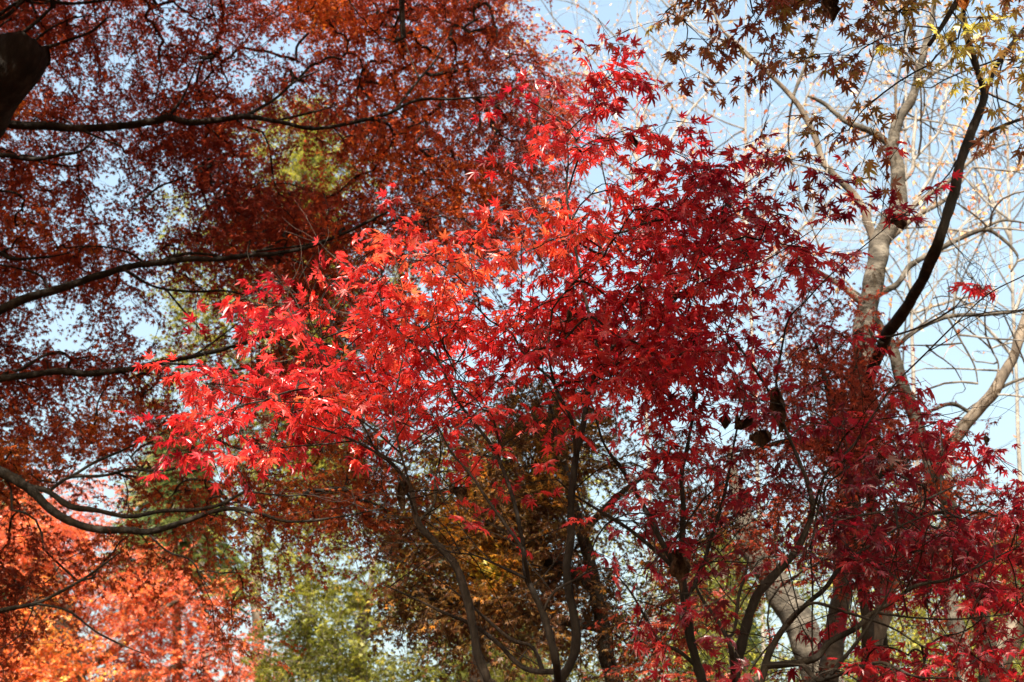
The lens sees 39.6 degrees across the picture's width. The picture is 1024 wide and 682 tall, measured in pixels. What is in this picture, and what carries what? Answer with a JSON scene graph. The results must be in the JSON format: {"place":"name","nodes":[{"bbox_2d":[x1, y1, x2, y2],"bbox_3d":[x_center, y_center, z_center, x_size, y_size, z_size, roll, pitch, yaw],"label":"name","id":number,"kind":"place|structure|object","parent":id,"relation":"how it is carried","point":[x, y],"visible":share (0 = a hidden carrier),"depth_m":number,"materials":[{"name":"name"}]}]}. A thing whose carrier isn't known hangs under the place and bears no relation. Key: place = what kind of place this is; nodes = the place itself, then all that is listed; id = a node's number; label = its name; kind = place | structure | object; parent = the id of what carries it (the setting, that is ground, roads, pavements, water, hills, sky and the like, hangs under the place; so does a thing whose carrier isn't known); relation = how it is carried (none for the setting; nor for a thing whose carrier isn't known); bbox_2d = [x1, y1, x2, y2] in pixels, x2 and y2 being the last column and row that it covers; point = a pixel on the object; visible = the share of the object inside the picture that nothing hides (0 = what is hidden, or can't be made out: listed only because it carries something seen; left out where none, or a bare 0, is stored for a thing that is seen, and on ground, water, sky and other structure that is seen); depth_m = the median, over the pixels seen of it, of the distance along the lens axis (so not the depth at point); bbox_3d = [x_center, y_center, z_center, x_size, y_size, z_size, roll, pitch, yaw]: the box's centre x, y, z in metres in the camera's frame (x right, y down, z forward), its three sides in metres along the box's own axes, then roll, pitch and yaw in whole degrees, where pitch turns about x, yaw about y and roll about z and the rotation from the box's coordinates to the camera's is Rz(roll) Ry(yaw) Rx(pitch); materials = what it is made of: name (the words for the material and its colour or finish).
{"place":"outdoors","nodes":[
{"label":"outdoors","id":0,"kind":"place"},
{"bbox_2d":[0,0,1023,681],"label":"sky","id":1,"kind":"structure","parent":0,"point":[1002,433],"materials":[{"name":"blue"}]},
{"bbox_3d":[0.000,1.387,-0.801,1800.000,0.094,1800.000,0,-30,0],"label":"ground","id":2,"kind":"structure","parent":0,"visible":0},
{"bbox_2d":[0,471,63,666],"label":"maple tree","id":3,"kind":"object","parent":2,"relation":"on","point":[34,575],"visible":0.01,"depth_m":20.83,"materials":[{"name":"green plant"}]},
{"bbox_2d":[0,464,311,681],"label":"orange maple tree","id":4,"kind":"object","parent":2,"relation":"on","point":[78,666],"visible":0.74,"depth_m":17.28,"materials":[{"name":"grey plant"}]},
{"bbox_2d":[86,420,258,680],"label":"tree","id":5,"kind":"object","parent":2,"relation":"on","point":[185,543],"visible":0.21,"depth_m":19.02,"materials":[{"name":"green plant"}]},
{"bbox_2d":[0,396,493,681],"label":"maple tree","id":6,"kind":"object","parent":2,"relation":"on","point":[12,473],"visible":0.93,"depth_m":8.00,"materials":[{"name":"orange plant"}]},
{"bbox_2d":[101,80,432,679],"bbox_3d":[-4.002,2.981,20.771,5.485,19.033,3.000,0,-30,0],"label":"broadleaf tree","id":7,"kind":"object","parent":2,"relation":"on","point":[294,173],"visible":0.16,"depth_m":22.73,"materials":[{"name":"green plant"}]},
{"bbox_2d":[214,116,381,679],"bbox_3d":[-3.545,4.016,23.122,2.898,19.644,3.173,0,-30,0],"label":"tree","id":8,"kind":"object","parent":2,"relation":"on","point":[338,355],"visible":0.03,"depth_m":24.43,"materials":[{"name":"green plant"}]},
{"bbox_2d":[0,0,624,472],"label":"maple tree","id":9,"kind":"object","parent":2,"relation":"on","point":[262,218],"visible":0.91,"depth_m":9.94,"materials":[{"name":"red plant"}]},
{"bbox_2d":[114,192,642,681],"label":"red maple tree","id":10,"kind":"object","parent":2,"relation":"on","point":[310,384],"visible":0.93,"depth_m":4.18,"materials":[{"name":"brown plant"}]},
{"bbox_2d":[195,467,600,681],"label":"broadleaf tree","id":11,"kind":"object","parent":2,"relation":"on","point":[354,664],"visible":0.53,"depth_m":15.53,"materials":[{"name":"green plant"}]},
{"bbox_2d":[350,393,652,681],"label":"broadleaf tree","id":12,"kind":"object","parent":2,"relation":"on","point":[472,678],"visible":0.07,"depth_m":12.80,"materials":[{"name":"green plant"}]},
{"bbox_2d":[455,608,552,681],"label":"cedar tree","id":13,"kind":"object","parent":2,"relation":"on","point":[526,655],"visible":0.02,"depth_m":21.30,"materials":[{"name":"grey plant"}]},
{"bbox_2d":[330,368,763,681],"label":"maple tree","id":14,"kind":"object","parent":2,"relation":"on","point":[450,601],"visible":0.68,"depth_m":7.75,"materials":[{"name":"brown plant"}]},
{"bbox_2d":[284,18,877,681],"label":"red maple tree","id":15,"kind":"object","parent":2,"relation":"on","point":[582,334],"visible":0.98,"depth_m":4.16,"materials":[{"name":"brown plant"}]},
{"bbox_2d":[468,184,859,681],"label":"red maple tree","id":16,"kind":"object","parent":2,"relation":"on","point":[678,564],"visible":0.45,"depth_m":4.39,"materials":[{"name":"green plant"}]},
{"bbox_2d":[412,0,915,667],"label":"bare tree","id":17,"kind":"object","parent":2,"relation":"on","point":[584,68],"visible":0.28,"depth_m":21.75,"materials":[{"name":"grey plant"}]},
{"bbox_2d":[561,502,861,681],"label":"broadleaf tree","id":18,"kind":"object","parent":2,"relation":"on","point":[702,632],"visible":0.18,"depth_m":14.22,"materials":[{"name":"green plant"}]},
{"bbox_2d":[667,538,776,681],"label":"tree","id":19,"kind":"object","parent":2,"relation":"on","point":[754,636],"visible":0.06,"depth_m":22.56,"materials":[{"name":"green plant"}]},
{"bbox_2d":[483,0,983,656],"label":"bare tree","id":20,"kind":"object","parent":2,"relation":"on","point":[727,122],"visible":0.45,"depth_m":23.95,"materials":[{"name":"grey plant"}]},
{"bbox_2d":[726,446,844,681],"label":"bare tree","id":21,"kind":"object","parent":2,"relation":"on","point":[776,605],"visible":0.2,"depth_m":12.90,"materials":[{"name":"grey plant"}]},
{"bbox_2d":[575,141,1023,681],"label":"red maple tree","id":22,"kind":"object","parent":2,"relation":"on","point":[763,437],"visible":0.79,"depth_m":4.21,"materials":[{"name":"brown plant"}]},
{"bbox_2d":[584,239,1023,681],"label":"maple tree","id":23,"kind":"object","parent":2,"relation":"on","point":[837,370],"visible":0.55,"depth_m":7.94,"materials":[{"name":"red plant"}]},
{"bbox_2d":[591,0,1023,213],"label":"maple tree","id":24,"kind":"object","parent":2,"relation":"on","point":[831,9],"visible":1,"depth_m":4.26,"materials":[{"name":"brown plant"}]},
{"bbox_2d":[594,0,1023,681],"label":"bare tree","id":25,"kind":"object","parent":2,"relation":"on","point":[878,250],"visible":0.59,"depth_m":10.63,"materials":[{"name":"grey plant"}]},
{"bbox_2d":[646,414,1023,681],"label":"red maple tree","id":26,"kind":"object","parent":2,"relation":"on","point":[916,568],"visible":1,"depth_m":3.69,"materials":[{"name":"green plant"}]},
{"bbox_2d":[707,0,1023,619],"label":"bare tree","id":27,"kind":"object","parent":2,"relation":"on","point":[933,173],"visible":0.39,"depth_m":21.50,"materials":[{"name":"grey plant"}]},
{"bbox_2d":[735,0,1023,522],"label":"bare tree","id":28,"kind":"object","parent":2,"relation":"on","point":[1011,289],"visible":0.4,"depth_m":23.96,"materials":[{"name":"grey plant"}]},
{"bbox_2d":[770,138,1023,681],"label":"bare tree","id":29,"kind":"object","parent":2,"relation":"on","point":[896,361],"visible":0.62,"depth_m":9.50,"materials":[{"name":"grey plant"}]},
{"bbox_2d":[785,466,1023,681],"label":"broadleaf tree","id":30,"kind":"object","parent":2,"relation":"on","point":[915,637],"visible":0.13,"depth_m":14.93,"materials":[{"name":"green plant"}]},
{"bbox_2d":[790,202,1023,681],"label":"bare tree","id":31,"kind":"object","parent":2,"relation":"on","point":[971,417],"visible":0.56,"depth_m":10.12,"materials":[{"name":"grey plant"}]},
{"bbox_2d":[815,10,1023,668],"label":"bare tree","id":32,"kind":"object","parent":2,"relation":"on","point":[892,326],"visible":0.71,"depth_m":7.59,"materials":[{"name":"brown plant"}]},
{"bbox_2d":[936,459,972,681],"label":"tree trunk","id":33,"kind":"object","parent":2,"relation":"on","point":[953,614],"visible":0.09,"depth_m":12.40,"materials":[{"name":"grey plant"}]},
{"bbox_2d":[940,532,1023,681],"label":"tree","id":34,"kind":"object","parent":2,"relation":"on","point":[1012,598],"visible":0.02,"depth_m":19.59,"materials":[{"name":"green plant"}]},
{"bbox_2d":[996,616,1023,676],"bbox_3d":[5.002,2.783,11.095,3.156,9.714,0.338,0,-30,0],"label":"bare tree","id":35,"kind":"object","parent":2,"relation":"on","point":[1010,657],"visible":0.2,"depth_m":11.27,"materials":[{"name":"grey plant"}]}
]}

